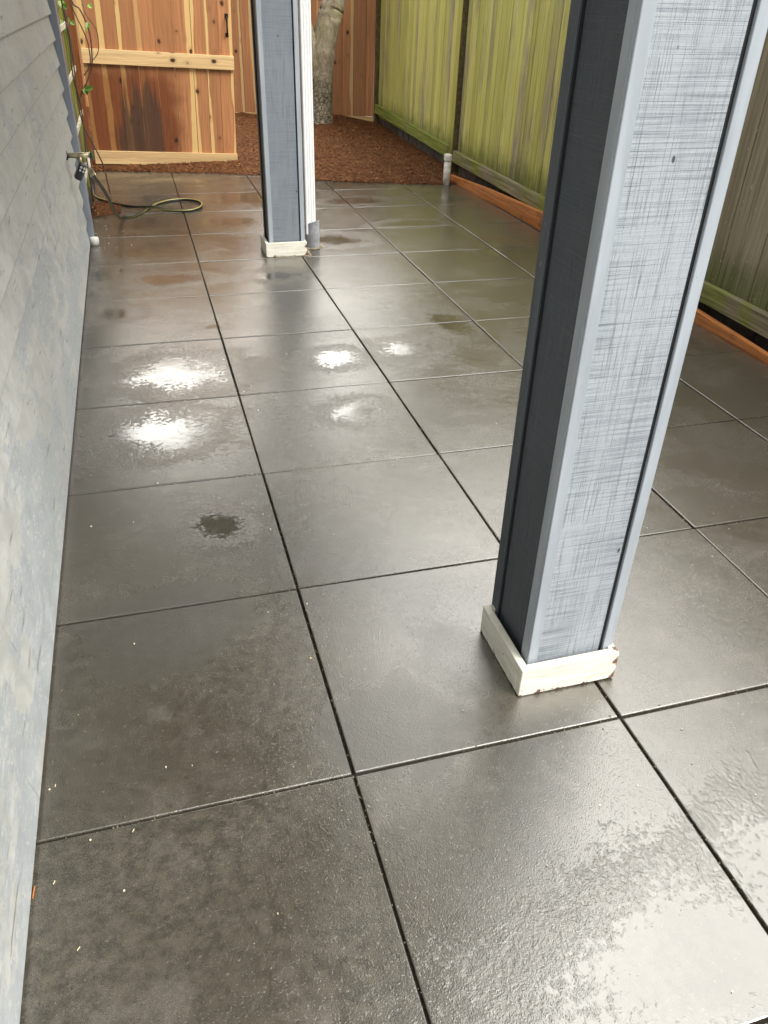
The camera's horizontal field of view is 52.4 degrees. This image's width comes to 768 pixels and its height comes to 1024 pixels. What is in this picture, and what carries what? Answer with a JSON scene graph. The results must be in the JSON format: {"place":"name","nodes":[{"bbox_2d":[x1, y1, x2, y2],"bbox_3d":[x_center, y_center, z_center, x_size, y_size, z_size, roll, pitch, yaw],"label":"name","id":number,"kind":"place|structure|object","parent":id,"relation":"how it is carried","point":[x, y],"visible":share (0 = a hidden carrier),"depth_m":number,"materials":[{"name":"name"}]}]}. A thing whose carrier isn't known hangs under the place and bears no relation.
{"place":"outdoors","nodes":[
{"label":"outdoors","id":0,"kind":"place"},
{"bbox_2d":[20,171,767,1023],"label":"patio paving","id":1,"kind":"structure","parent":0,"point":[568,865],"depth_m":1.81,"materials":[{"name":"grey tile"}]},
{"bbox_2d":[56,0,89,196],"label":"trellis","id":2,"kind":"object","parent":1,"relation":"on","point":[71,82],"visible":0.33,"depth_m":5.50,"materials":[{"name":"white wood"}]},
{"bbox_2d":[58,0,110,201],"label":"climbing vine","id":3,"kind":"object","parent":2,"relation":"attached to","point":[86,88],"visible":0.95,"depth_m":5.50,"materials":[{"name":"green plant"}]},
{"bbox_2d":[90,236,99,245],"bbox_3d":[-1.748,-1.638,4.709,0.052,0.044,0.052,-7,35,-14],"label":"cleanout cap","id":4,"kind":"object","parent":1,"relation":"on","point":[94,240],"visible":1,"depth_m":4.69,"materials":[{"name":"white plastic"}]},
{"bbox_2d":[92,200,120,217],"bbox_3d":[-1.942,-2.128,5.456,0.200,0.020,0.489,-7,35,-14],"label":"mulch patch","id":5,"kind":"object","parent":1,"relation":"on","point":[97,209],"visible":0.93,"depth_m":5.42,"materials":[{"name":"brown plant"}]},
{"bbox_2d":[86,152,202,219],"bbox_3d":[-1.522,-2.095,4.973,0.772,0.528,1.912,-7,35,-14],"label":"garden hose","id":6,"kind":"object","parent":1,"relation":"on","point":[91,171],"visible":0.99,"depth_m":5.46,"materials":[{"name":"green rubber"}]},
{"bbox_2d":[250,0,306,256],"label":"porch post","id":7,"kind":"object","parent":1,"relation":"on","point":[275,38],"visible":1,"depth_m":4.28,"materials":[{"name":"grey paint"}]},
{"bbox_2d":[297,0,315,233],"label":"downspout","id":8,"kind":"object","parent":7,"relation":"attached to","point":[305,52],"visible":0.88,"depth_m":4.38,"materials":[{"name":"white metal"}]},
{"bbox_2d":[304,220,319,247],"bbox_3d":[-0.444,-1.709,4.795,0.094,0.173,0.094,-7,35,-14],"label":"drain pipe","id":9,"kind":"object","parent":1,"relation":"on","point":[312,237],"visible":0.74,"depth_m":4.76,"materials":[{"name":"grey plastic"}]},
{"bbox_2d":[49,233,755,992],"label":"wood flecks","id":10,"kind":"object","parent":1,"relation":"on","point":[311,657],"visible":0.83,"depth_m":1.58,"materials":[{"name":"brown wood"}]},
{"bbox_2d":[63,230,766,1015],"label":"grit","id":11,"kind":"object","parent":1,"relation":"on","point":[395,572],"visible":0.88,"depth_m":2.48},
{"bbox_2d":[480,0,767,695],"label":"porch post","id":12,"kind":"object","parent":1,"relation":"on","point":[653,101],"visible":1,"depth_m":1.35,"materials":[{"name":"grey paint"}]},
{"label":"ground","id":13,"kind":"structure","parent":0,"visible":0},
{"bbox_2d":[0,0,93,1023],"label":"house wall","id":14,"kind":"structure","parent":13,"relation":"on","point":[46,228],"depth_m":2.06,"materials":[{"name":"paint"}]},
{"bbox_2d":[66,150,93,162],"bbox_3d":[-1.534,-1.786,3.936,0.128,0.072,0.048,-7,35,-14],"label":"garden tap","id":15,"kind":"object","parent":14,"relation":"attached to","point":[80,156],"visible":0.94,"depth_m":3.92,"materials":[{"name":"silver metal"}]},
{"bbox_2d":[74,162,86,180],"bbox_3d":[-1.539,-1.730,3.959,0.043,0.084,0.065,14,31,-37],"label":"hose timer","id":16,"kind":"object","parent":15,"relation":"attached to","point":[80,171],"visible":1,"depth_m":3.94,"materials":[{"name":"black plastic"}]},
{"bbox_2d":[61,0,92,164],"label":"gate post","id":17,"kind":"object","parent":13,"relation":"on","point":[75,47],"visible":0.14,"depth_m":6.27,"materials":[{"name":"wood"}]},
{"bbox_2d":[75,0,237,164],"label":"cedar gate","id":18,"kind":"structure","parent":17,"relation":"attached to","point":[212,62],"depth_m":6.45,"materials":[{"name":"brown wood"}]},
{"bbox_2d":[86,107,472,184],"bbox_3d":[-1.828,-4.202,8.458,4.400,0.204,5.936,-7,35,-14],"label":"mulch bed","id":19,"kind":"object","parent":13,"relation":"on","point":[348,149],"visible":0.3,"depth_m":7.07,"materials":[{"name":"brown plant"}]},
{"bbox_2d":[57,0,375,121],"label":"cedar fence","id":20,"kind":"object","parent":19,"relation":"on","point":[353,75],"visible":0.12,"depth_m":8.63,"materials":[{"name":"brown wood"}]},
{"bbox_2d":[311,0,345,123],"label":"tree","id":21,"kind":"object","parent":19,"relation":"on","point":[324,34],"visible":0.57,"depth_m":8.02,"materials":[{"name":"grey plant"}]},
{"bbox_2d":[443,153,451,184],"bbox_3d":[0.527,-2.854,6.527,0.070,0.269,0.070,-7,35,-14],"label":"vent pipe","id":22,"kind":"object","parent":19,"relation":"on","point":[447,167],"visible":0.91,"depth_m":6.50,"materials":[{"name":"white plastic"}]},
{"bbox_2d":[372,0,767,351],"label":"mossy fence","id":23,"kind":"object","parent":13,"relation":"on","point":[472,87],"visible":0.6,"depth_m":5.80,"materials":[{"name":"green wood"}]},
{"bbox_2d":[450,175,767,364],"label":"edging board","id":24,"kind":"object","parent":13,"relation":"on","point":[529,215],"visible":0.39,"depth_m":5.47,"materials":[{"name":"brown wood"}]}
]}

